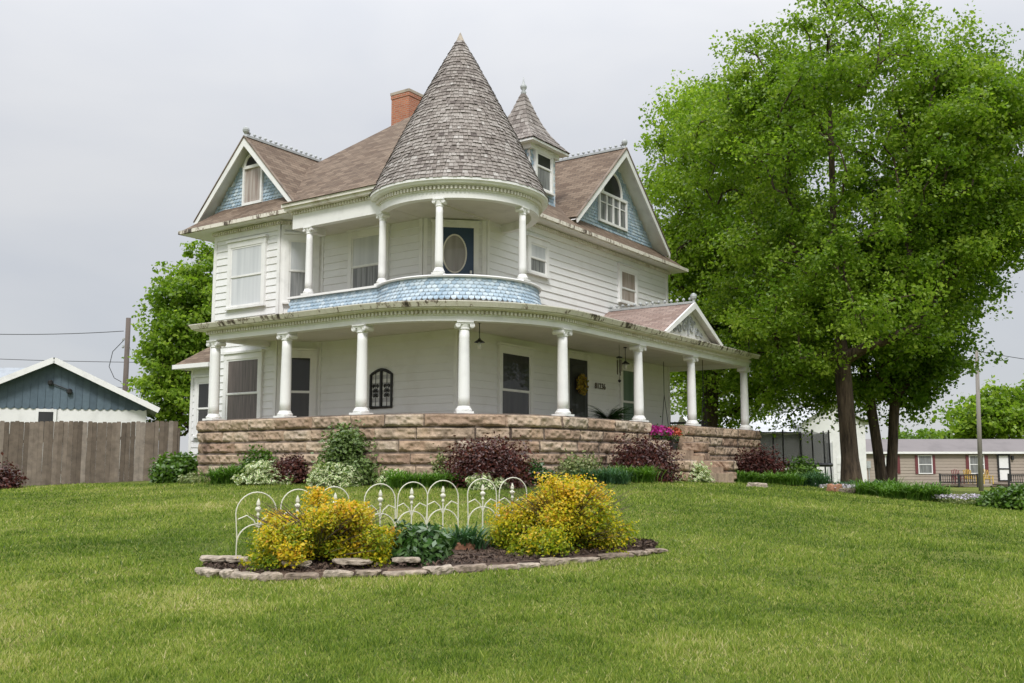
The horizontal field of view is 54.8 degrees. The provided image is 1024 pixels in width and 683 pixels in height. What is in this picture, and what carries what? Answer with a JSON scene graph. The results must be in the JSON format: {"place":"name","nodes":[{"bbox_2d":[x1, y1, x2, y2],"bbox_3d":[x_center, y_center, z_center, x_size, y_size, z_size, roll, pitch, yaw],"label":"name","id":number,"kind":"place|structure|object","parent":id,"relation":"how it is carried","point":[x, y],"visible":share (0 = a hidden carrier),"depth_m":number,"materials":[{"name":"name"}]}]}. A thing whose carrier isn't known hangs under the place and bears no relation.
{"place":"outdoors","nodes":[
{"label":"outdoors","id":0,"kind":"place"},
{"bbox_2d":[0,480,1023,682],"bbox_3d":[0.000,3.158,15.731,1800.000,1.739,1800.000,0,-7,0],"label":"ground","id":1,"kind":"structure","parent":0,"point":[967,490],"depth_m":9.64,"materials":[{"name":"plant"}]},
{"bbox_2d":[0,368,23,377],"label":"farm building","id":2,"kind":"structure","parent":1,"relation":"on","point":[5,371],"depth_m":52.74,"materials":[{"name":"metal"}]},
{"bbox_2d":[0,452,28,489],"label":"bare shrub","id":3,"kind":"object","parent":1,"relation":"on","point":[7,479],"visible":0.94,"depth_m":26.62,"materials":[{"name":"plant"}]},
{"bbox_2d":[0,357,159,482],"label":"garden shed","id":4,"kind":"structure","parent":1,"relation":"on","point":[55,389],"depth_m":36.10,"materials":[{"name":"wood"}]},
{"bbox_2d":[35,409,56,438],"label":"window","id":5,"kind":"structure","parent":4,"relation":"in","point":[44,415],"depth_m":35.81,"materials":[{"name":"white glass"}]},
{"bbox_2d":[0,421,180,485],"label":"wooden fence","id":6,"kind":"object","parent":1,"relation":"on","point":[75,457],"visible":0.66,"depth_m":29.36,"materials":[{"name":"brown wood"}]},
{"bbox_2d":[109,318,130,391],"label":"utility pole","id":7,"kind":"object","parent":1,"relation":"on","point":[126,354],"visible":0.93,"depth_m":52.23,"materials":[{"name":"brown wood"}]},
{"bbox_2d":[0,331,121,334],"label":"power line","id":8,"kind":"object","parent":7,"relation":"attached to","point":[63,333],"visible":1,"depth_m":51.82,"materials":[{"name":"metal"}]},
{"bbox_2d":[121,240,213,435],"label":"broadleaf tree","id":9,"kind":"object","parent":1,"relation":"on","point":[185,293],"visible":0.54,"depth_m":43.73,"materials":[{"name":"green plant"}]},
{"bbox_2d":[148,451,198,482],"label":"round shrub","id":10,"kind":"object","parent":1,"relation":"on","point":[171,469],"visible":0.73,"depth_m":26.54,"materials":[{"name":"green plant"}]},
{"bbox_2d":[177,472,207,483],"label":"ground cover","id":11,"kind":"object","parent":1,"relation":"on","point":[192,477],"visible":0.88,"depth_m":25.28,"materials":[{"name":"green plant"}]},
{"bbox_2d":[194,567,220,576],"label":"edging stone","id":12,"kind":"object","parent":1,"relation":"on","point":[207,571],"visible":0.9,"depth_m":10.16,"materials":[{"name":"stone"}]},
{"bbox_2d":[193,463,245,483],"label":"day lily","id":13,"kind":"object","parent":1,"relation":"on","point":[221,475],"visible":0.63,"depth_m":24.15,"materials":[{"name":"green plant"}]},
{"bbox_2d":[219,568,238,578],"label":"edging stone","id":14,"kind":"object","parent":1,"relation":"on","point":[225,573],"visible":0.81,"depth_m":10.03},
{"bbox_2d":[230,571,259,580],"bbox_3d":[-2.677,2.377,10.004,0.371,0.075,0.172,-1,-4,26],"label":"edging stone","id":15,"kind":"object","parent":1,"relation":"on","point":[245,574],"visible":0.84,"depth_m":9.95,"materials":[{"name":"stone"}]},
{"bbox_2d":[230,444,278,482],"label":"climbing shrub","id":16,"kind":"object","parent":1,"relation":"on","point":[257,457],"visible":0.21,"depth_m":24.10,"materials":[{"name":"green plant"}]},
{"bbox_2d":[230,459,295,484],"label":"hosta","id":17,"kind":"object","parent":1,"relation":"on","point":[256,473],"visible":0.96,"depth_m":23.13,"materials":[{"name":"green plant"}]},
{"bbox_2d":[259,571,283,581],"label":"edging stone","id":18,"kind":"object","parent":1,"relation":"on","point":[269,576],"visible":0.93,"depth_m":9.85,"materials":[{"name":"stone"}]},
{"bbox_2d":[267,452,311,483],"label":"barberry shrub","id":19,"kind":"object","parent":1,"relation":"on","point":[294,467],"visible":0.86,"depth_m":23.30,"materials":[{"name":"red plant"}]},
{"bbox_2d":[283,572,319,580],"bbox_3d":[-2.121,2.369,9.966,0.381,0.079,0.152,2,-4,-5],"label":"edging stone","id":20,"kind":"object","parent":1,"relation":"on","point":[303,575],"visible":0.9,"depth_m":9.91,"materials":[{"name":"stone"}]},
{"bbox_2d":[303,462,364,487],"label":"hosta","id":21,"kind":"object","parent":1,"relation":"on","point":[319,476],"visible":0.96,"depth_m":21.79,"materials":[{"name":"green plant"}]},
{"bbox_2d":[322,569,353,577],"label":"edging stone","id":22,"kind":"object","parent":1,"relation":"on","point":[335,573],"visible":0.87,"depth_m":10.00,"materials":[{"name":"stone"}]},
{"bbox_2d":[310,419,386,485],"bbox_3d":[-3.703,2.559,22.718,1.754,1.536,2.021,0,-7,0],"label":"euonymus shrub","id":23,"kind":"object","parent":1,"relation":"on","point":[346,445],"visible":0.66,"depth_m":22.31,"materials":[{"name":"green plant"}]},
{"bbox_2d":[355,569,380,576],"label":"edging stone","id":24,"kind":"object","parent":1,"relation":"on","point":[371,573],"visible":0.91,"depth_m":10.04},
{"bbox_2d":[235,477,526,554],"bbox_3d":[-1.485,2.175,12.138,3.833,0.991,0.123,4,-8,-29],"label":"border fence","id":25,"kind":"object","parent":1,"relation":"on","point":[411,498],"visible":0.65,"depth_m":12.32,"materials":[{"name":"metal"}]},
{"bbox_2d":[376,468,406,486],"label":"hosta","id":26,"kind":"object","parent":1,"relation":"on","point":[384,481],"visible":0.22,"depth_m":21.74,"materials":[{"name":"green plant"}]},
{"bbox_2d":[382,569,426,576],"bbox_3d":[-1.107,2.382,10.164,0.470,0.056,0.240,0,-5,-9],"label":"edging stone","id":27,"kind":"object","parent":1,"relation":"on","point":[400,572],"visible":0.83,"depth_m":10.10,"materials":[{"name":"stone"}]},
{"bbox_2d":[375,469,471,487],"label":"day lily","id":28,"kind":"object","parent":1,"relation":"on","point":[398,479],"visible":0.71,"depth_m":20.78,"materials":[{"name":"green plant"}]},
{"bbox_2d":[202,537,657,577],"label":"bark mulch","id":29,"kind":"object","parent":1,"relation":"on","point":[642,543],"visible":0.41,"depth_m":10.66,"materials":[{"name":"wood"}]},
{"bbox_2d":[199,555,241,561],"bbox_3d":[-3.121,2.324,10.582,0.475,0.065,0.257,1,-6,-6],"label":"edging stone","id":30,"kind":"object","parent":29,"relation":"on","point":[209,558],"visible":0.77,"depth_m":10.48,"materials":[{"name":"stone"}]},
{"bbox_2d":[223,556,250,562],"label":"edging stone","id":31,"kind":"object","parent":29,"relation":"on","point":[232,559],"visible":0.66,"depth_m":10.40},
{"bbox_2d":[281,560,311,566],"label":"edging stone","id":32,"kind":"object","parent":29,"relation":"on","point":[306,564],"visible":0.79,"depth_m":10.13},
{"bbox_2d":[237,486,402,571],"bbox_3d":[-2.043,2.030,10.814,1.844,0.907,1.775,0,-7,0],"label":"spirea shrub","id":33,"kind":"object","parent":29,"relation":"on","point":[329,532],"visible":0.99,"depth_m":10.41,"materials":[{"name":"yellow plant"}]},
{"bbox_2d":[332,558,372,565],"bbox_3d":[-1.664,2.297,10.314,0.431,0.062,0.258,1,-6,-1],"label":"edging stone","id":34,"kind":"object","parent":29,"relation":"on","point":[350,561],"visible":0.98,"depth_m":10.21,"materials":[{"name":"stone"}]},
{"bbox_2d":[392,556,420,562],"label":"edging stone","id":35,"kind":"object","parent":29,"relation":"on","point":[409,559],"visible":0.98,"depth_m":10.33,"materials":[{"name":"stone"}]},
{"bbox_2d":[388,519,455,566],"bbox_3d":[-1.010,2.213,10.824,0.825,0.523,0.911,0,-7,0],"label":"peony plant","id":36,"kind":"object","parent":29,"relation":"on","point":[422,542],"visible":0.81,"depth_m":10.60,"materials":[{"name":"green plant"}]},
{"bbox_2d":[442,520,494,548],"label":"iris tuft","id":37,"kind":"object","parent":29,"relation":"on","point":[462,537],"visible":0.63,"depth_m":11.32,"materials":[{"name":"green plant"}]},
{"bbox_2d":[484,471,640,557],"bbox_3d":[0.595,2.003,11.508,1.840,0.986,1.731,0,-7,0],"label":"spirea shrub","id":38,"kind":"object","parent":29,"relation":"on","point":[560,516],"visible":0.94,"depth_m":11.22,"materials":[{"name":"yellow plant"}]},
{"bbox_2d":[422,564,453,574],"bbox_3d":[-0.752,2.370,10.245,0.343,0.097,0.241,0,-7,-22],"label":"edging stone","id":39,"kind":"object","parent":1,"relation":"on","point":[440,570],"visible":0.91,"depth_m":10.16,"materials":[{"name":"stone"}]},
{"bbox_2d":[426,443,451,474],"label":"pale shrub","id":40,"kind":"object","parent":1,"relation":"on","point":[438,469],"visible":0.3,"depth_m":21.73,"materials":[{"name":"green plant"}]},
{"bbox_2d":[172,33,761,484],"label":"victorian house","id":41,"kind":"structure","parent":1,"relation":"on","point":[436,231],"depth_m":26.75,"materials":[{"name":"wood"}]},
{"bbox_2d":[191,375,208,437],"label":"window","id":42,"kind":"structure","parent":41,"relation":"in","point":[201,394],"depth_m":31.02,"materials":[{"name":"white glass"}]},
{"bbox_2d":[222,349,264,419],"bbox_3d":[-7.699,1.410,28.191,1.700,2.298,0.140,-5,-9,34],"label":"window","id":43,"kind":"structure","parent":41,"relation":"in","point":[243,373],"depth_m":28.20,"materials":[{"name":"grey glass"}]},
{"bbox_2d":[224,234,268,310],"bbox_3d":[-7.699,-1.984,28.612,1.700,2.058,0.140,-5,-9,34],"label":"window","id":44,"kind":"structure","parent":41,"relation":"in","point":[247,257],"depth_m":28.59,"materials":[{"name":"white glass"}]},
{"bbox_2d":[242,154,263,205],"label":"gable window","id":45,"kind":"structure","parent":41,"relation":"in","point":[253,174],"depth_m":29.55,"materials":[{"name":"white glass"}]},
{"bbox_2d":[280,348,318,416],"bbox_3d":[-5.953,1.304,27.559,1.040,2.243,0.140,2,-7,-14],"label":"window","id":46,"kind":"structure","parent":41,"relation":"in","point":[304,360],"depth_m":27.61,"materials":[{"name":"grey glass"}]},
{"bbox_2d":[282,231,319,303],"bbox_3d":[-5.953,-2.062,27.977,1.040,2.058,0.140,2,-7,-14],"label":"window","id":47,"kind":"structure","parent":41,"relation":"in","point":[295,242],"depth_m":27.97,"materials":[{"name":"white glass"}]},
{"bbox_2d":[346,223,390,288],"bbox_3d":[-3.948,-2.160,27.069,1.560,2.008,0.140,-5,-9,34],"label":"window","id":48,"kind":"structure","parent":41,"relation":"in","point":[363,243],"depth_m":27.16,"materials":[{"name":"white glass"}]},
{"bbox_2d":[369,368,392,408],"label":"iron wall panel","id":49,"kind":"structure","parent":41,"relation":"attached to","point":[375,392],"depth_m":26.35,"materials":[{"name":"metal"}]},
{"bbox_2d":[431,219,479,274],"bbox_3d":[-1.499,-2.022,26.122,1.320,2.410,0.110,1,-7,-10],"label":"balcony door","id":50,"kind":"structure","parent":41,"relation":"in","point":[460,237],"depth_m":26.20,"materials":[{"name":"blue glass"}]},
{"bbox_2d":[497,342,535,413],"bbox_3d":[0.118,1.274,26.973,0.140,2.368,1.720,-5,-9,34],"label":"window","id":51,"kind":"structure","parent":41,"relation":"in","point":[515,384],"depth_m":26.96,"materials":[{"name":"grey glass"}]},
{"bbox_2d":[526,234,550,278],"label":"window","id":52,"kind":"structure","parent":41,"relation":"in","point":[537,249],"depth_m":28.33,"materials":[{"name":"white glass"}]},
{"bbox_2d":[533,145,554,196],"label":"window","id":53,"kind":"structure","parent":41,"relation":"in","point":[543,166],"depth_m":30.09,"materials":[{"name":"white glass"}]},
{"bbox_2d":[568,350,591,417],"bbox_3d":[1.998,1.785,29.678,0.110,2.970,1.480,-5,-9,34],"label":"front door","id":54,"kind":"structure","parent":41,"relation":"in","point":[578,362],"depth_m":29.73,"materials":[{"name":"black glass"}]},
{"bbox_2d":[576,373,588,394],"bbox_3d":[2.114,1.292,29.769,0.261,0.684,0.640,-5,-9,34],"label":"door wreath","id":55,"kind":"object","parent":41,"relation":"attached to","point":[581,384],"depth_m":29.70,"materials":[{"name":"plant"}]},
{"bbox_2d":[586,404,632,419],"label":"potted fern","id":56,"kind":"object","parent":41,"relation":"on","point":[612,415],"visible":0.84,"depth_m":27.25,"materials":[{"name":"green plant"}]},
{"bbox_2d":[598,173,627,231],"bbox_3d":[3.368,-4.746,32.930,0.087,1.854,1.920,-5,-9,34],"label":"gable window","id":57,"kind":"structure","parent":41,"relation":"in","point":[612,209],"depth_m":32.98,"materials":[{"name":"grey glass"}]},
{"bbox_2d":[616,356,621,382],"bbox_3d":[3.085,0.635,28.406,0.180,1.100,0.171,0,-7,0],"label":"wind chime","id":58,"kind":"object","parent":41,"relation":"hanging from","point":[620,368],"visible":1,"depth_m":28.35,"materials":[{"name":"metal"}]},
{"bbox_2d":[617,263,639,306],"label":"window","id":59,"kind":"structure","parent":41,"relation":"in","point":[627,275],"depth_m":32.81,"materials":[{"name":"wood"}]},
{"bbox_2d":[618,361,644,420],"bbox_3d":[3.946,1.928,32.482,0.140,2.428,1.640,-5,-9,34],"label":"window","id":60,"kind":"structure","parent":41,"relation":"in","point":[626,386],"depth_m":32.28,"materials":[{"name":"white glass"}]},
{"bbox_2d":[650,416,669,439],"bbox_3d":[3.738,2.532,27.398,1.439,0.927,1.174,0,-7,0],"label":"potted petunia","id":61,"kind":"object","parent":41,"relation":"on","point":[658,430],"visible":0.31,"depth_m":27.23,"materials":[{"name":"pink plant"}]},
{"bbox_2d":[654,423,682,439],"bbox_3d":[4.159,2.658,28.068,1.335,0.842,1.245,0,-7,0],"label":"potted petunia","id":62,"kind":"object","parent":41,"relation":"on","point":[668,431],"visible":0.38,"depth_m":27.86,"materials":[{"name":"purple plant"}]},
{"bbox_2d":[661,422,688,449],"bbox_3d":[4.655,2.729,28.585,0.961,0.828,0.904,0,-7,0],"label":"potted petunia","id":63,"kind":"object","parent":41,"relation":"on","point":[676,430],"visible":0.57,"depth_m":28.44,"materials":[{"name":"orange plant"}]},
{"bbox_2d":[662,360,707,437],"bbox_3d":[5.672,1.902,32.648,1.423,2.570,0.625,-5,-9,34],"label":"porch swing","id":64,"kind":"object","parent":41,"relation":"hanging from","point":[700,422],"visible":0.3,"depth_m":32.58,"materials":[{"name":"metal"}]},
{"bbox_2d":[453,563,487,572],"bbox_3d":[-0.435,2.376,10.352,0.393,0.085,0.178,0,-9,-14],"label":"edging stone","id":65,"kind":"object","parent":1,"relation":"on","point":[470,568],"visible":0.91,"depth_m":10.28,"materials":[{"name":"stone"}]},
{"bbox_2d":[465,471,509,489],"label":"hosta","id":66,"kind":"object","parent":1,"relation":"on","point":[477,484],"visible":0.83,"depth_m":20.19,"materials":[{"name":"green plant"}]},
{"bbox_2d":[438,431,539,488],"bbox_3d":[-0.499,2.513,21.074,2.176,1.264,2.265,0,-7,0],"label":"barberry shrub","id":67,"kind":"object","parent":1,"relation":"on","point":[480,459],"visible":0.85,"depth_m":20.66,"materials":[{"name":"purple plant"}]},
{"bbox_2d":[488,564,518,570],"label":"edging stone","id":68,"kind":"object","parent":1,"relation":"on","point":[511,566],"visible":0.81,"depth_m":10.37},
{"bbox_2d":[517,562,540,567],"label":"edging stone","id":69,"kind":"object","parent":1,"relation":"on","point":[527,565],"visible":0.88,"depth_m":10.53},
{"bbox_2d":[516,458,557,486],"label":"shrub","id":70,"kind":"object","parent":1,"relation":"on","point":[540,468],"visible":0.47,"depth_m":21.20,"materials":[{"name":"green plant"}]},
{"bbox_2d":[539,557,570,565],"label":"edging stone","id":71,"kind":"object","parent":1,"relation":"on","point":[554,561],"visible":0.86,"depth_m":10.64,"materials":[{"name":"stone"}]},
{"bbox_2d":[553,448,609,482],"bbox_3d":[1.547,2.893,22.974,1.609,0.850,1.186,0,-7,0],"label":"pale shrub","id":72,"kind":"object","parent":1,"relation":"on","point":[577,464],"visible":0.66,"depth_m":22.86,"materials":[{"name":"green plant"}]},
{"bbox_2d":[571,557,599,563],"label":"edging stone","id":73,"kind":"object","parent":1,"relation":"on","point":[582,560],"visible":0.76,"depth_m":10.81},
{"bbox_2d":[568,465,633,483],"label":"blue grass","id":74,"kind":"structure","parent":1,"relation":"on","point":[614,476],"depth_m":22.49,"materials":[{"name":"green plant"}]},
{"bbox_2d":[598,552,634,559],"bbox_3d":[1.155,2.418,11.146,0.499,0.068,0.174,5,-6,-28],"label":"edging stone","id":75,"kind":"object","parent":1,"relation":"on","point":[606,556],"visible":0.9,"depth_m":11.10,"materials":[{"name":"stone"}]},
{"bbox_2d":[606,463,666,481],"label":"day lily","id":76,"kind":"object","parent":1,"relation":"on","point":[644,474],"visible":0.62,"depth_m":23.58,"materials":[{"name":"green plant"}]},
{"bbox_2d":[627,550,650,555],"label":"edging stone","id":77,"kind":"object","parent":1,"relation":"on","point":[639,552],"visible":0.86,"depth_m":11.28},
{"bbox_2d":[605,429,684,481],"bbox_3d":[3.266,2.842,24.803,2.116,1.394,2.034,0,-7,0],"label":"barberry shrub","id":78,"kind":"object","parent":1,"relation":"on","point":[643,454],"visible":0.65,"depth_m":24.42,"materials":[{"name":"purple plant"}]},
{"bbox_2d":[644,548,668,552],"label":"edging stone","id":79,"kind":"object","parent":1,"relation":"on","point":[657,550],"visible":0.88,"depth_m":11.47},
{"bbox_2d":[670,458,714,482],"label":"hosta","id":80,"kind":"object","parent":1,"relation":"on","point":[701,475],"visible":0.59,"depth_m":26.00,"materials":[{"name":"green plant"}]},
{"bbox_2d":[735,470,768,482],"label":"day lily","id":81,"kind":"object","parent":1,"relation":"on","point":[740,477],"visible":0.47,"depth_m":28.52,"materials":[{"name":"green plant"}]},
{"bbox_2d":[634,47,870,432],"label":"maple tree","id":82,"kind":"object","parent":1,"relation":"on","point":[682,238],"visible":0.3,"depth_m":42.69,"materials":[{"name":"green plant"}]},
{"bbox_2d":[746,482,767,487],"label":"garden stone","id":83,"kind":"object","parent":1,"relation":"on","point":[757,484],"visible":0.63,"depth_m":25.00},
{"bbox_2d":[730,441,789,474],"bbox_3d":[7.703,3.815,31.343,2.136,1.278,2.137,0,-7,0],"label":"barberry shrub","id":84,"kind":"object","parent":1,"relation":"on","point":[754,461],"visible":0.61,"depth_m":30.83,"materials":[{"name":"purple plant"}]},
{"bbox_2d":[677,404,868,482],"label":"white garage","id":85,"kind":"structure","parent":1,"relation":"on","point":[824,424],"depth_m":55.24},
{"bbox_2d":[826,441,834,482],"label":"door","id":86,"kind":"structure","parent":85,"relation":"in","point":[831,444],"depth_m":54.90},
{"bbox_2d":[837,457,840,481],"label":"roller door","id":87,"kind":"structure","parent":85,"relation":"in","point":[838,458],"depth_m":54.90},
{"bbox_2d":[743,469,806,484],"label":"day lily","id":88,"kind":"object","parent":1,"relation":"on","point":[783,478],"visible":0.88,"depth_m":28.51,"materials":[{"name":"green plant"}]},
{"bbox_2d":[759,429,832,481],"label":"trampoline","id":89,"kind":"object","parent":1,"relation":"on","point":[789,445],"visible":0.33,"depth_m":42.41,"materials":[{"name":"grey"}]},
{"bbox_2d":[783,454,821,475],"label":"shrub","id":90,"kind":"object","parent":1,"relation":"on","point":[804,467],"visible":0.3,"depth_m":30.54,"materials":[{"name":"green plant"}]},
{"bbox_2d":[826,484,841,491],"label":"garden stone","id":91,"kind":"object","parent":1,"relation":"on","point":[830,487],"visible":0.59,"depth_m":26.61,"materials":[{"name":"stone"}]},
{"bbox_2d":[815,483,855,491],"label":"phlox flowers","id":92,"kind":"object","parent":1,"relation":"on","point":[824,487],"visible":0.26,"depth_m":27.15,"materials":[{"name":"white plant"}]},
{"bbox_2d":[657,0,1023,482],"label":"maple tree","id":93,"kind":"object","parent":1,"relation":"on","point":[956,153],"visible":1,"depth_m":32.51,"materials":[{"name":"green plant"}]},
{"bbox_2d":[837,477,911,495],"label":"day lily","id":94,"kind":"object","parent":1,"relation":"on","point":[861,488],"visible":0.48,"depth_m":25.96,"materials":[{"name":"green plant"}]},
{"bbox_2d":[796,149,1021,483],"bbox_3d":[14.790,-1.258,37.953,9.022,13.889,9.360,0,-7,0],"label":"maple tree","id":95,"kind":"object","parent":1,"relation":"on","point":[917,380],"visible":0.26,"depth_m":36.06,"materials":[{"name":"green plant"}]},
{"bbox_2d":[870,480,956,499],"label":"day lily","id":96,"kind":"object","parent":1,"relation":"on","point":[924,491],"visible":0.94,"depth_m":25.09,"materials":[{"name":"green plant"}]},
{"bbox_2d":[882,425,953,438],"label":"broadleaf tree","id":97,"kind":"object","parent":1,"relation":"on","point":[922,434],"visible":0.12,"depth_m":108.51,"materials":[{"name":"green plant"}]},
{"bbox_2d":[865,439,1023,486],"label":"mobile home","id":98,"kind":"object","parent":1,"relation":"on","point":[925,460],"visible":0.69,"depth_m":77.38,"materials":[{"name":"beige plastic"}]},
{"bbox_2d":[918,455,932,473],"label":"window","id":99,"kind":"structure","parent":98,"relation":"in","point":[925,465],"depth_m":77.33,"materials":[{"name":"grey glass"}]},
{"bbox_2d":[969,455,984,473],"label":"window","id":100,"kind":"structure","parent":98,"relation":"in","point":[973,459],"depth_m":77.33,"materials":[{"name":"grey glass"}]},
{"bbox_2d":[997,454,1010,480],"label":"door","id":101,"kind":"structure","parent":98,"relation":"in","point":[1003,460],"depth_m":77.31,"materials":[{"name":"metal"}]},
{"bbox_2d":[927,473,977,486],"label":"deck railing","id":102,"kind":"object","parent":1,"relation":"on","point":[958,475],"visible":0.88,"depth_m":74.68,"materials":[{"name":"brown wood"}]},
{"bbox_2d":[930,493,981,504],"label":"phlox flowers","id":103,"kind":"object","parent":1,"relation":"on","point":[967,498],"visible":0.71,"depth_m":24.83,"materials":[{"name":"white plant"}]},
{"bbox_2d":[927,375,1023,438],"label":"broadleaf tree","id":104,"kind":"object","parent":1,"relation":"on","point":[1002,412],"visible":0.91,"depth_m":98.52,"materials":[{"name":"green plant"}]},
{"bbox_2d":[975,350,983,490],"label":"utility pole","id":105,"kind":"object","parent":1,"relation":"on","point":[979,450],"visible":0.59,"depth_m":57.72,"materials":[{"name":"wood"}]},
{"bbox_2d":[969,481,1023,509],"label":"shrub","id":106,"kind":"object","parent":1,"relation":"on","point":[1011,496],"visible":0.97,"depth_m":23.62,"materials":[{"name":"green plant"}]},
{"bbox_2d":[992,473,1023,486],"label":"deck railing","id":107,"kind":"object","parent":1,"relation":"on","point":[1008,477],"visible":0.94,"depth_m":74.68,"materials":[{"name":"brown wood"}]},
{"bbox_2d":[0,0,1023,456],"label":"sky","id":108,"kind":"structure","parent":0,"point":[120,119],"materials":[{"name":"white"}]},
{"bbox_2d":[794,468,834,486],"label":"blue grass","id":109,"kind":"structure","parent":0,"point":[817,478],"depth_m":29.11,"materials":[{"name":"green plant"}]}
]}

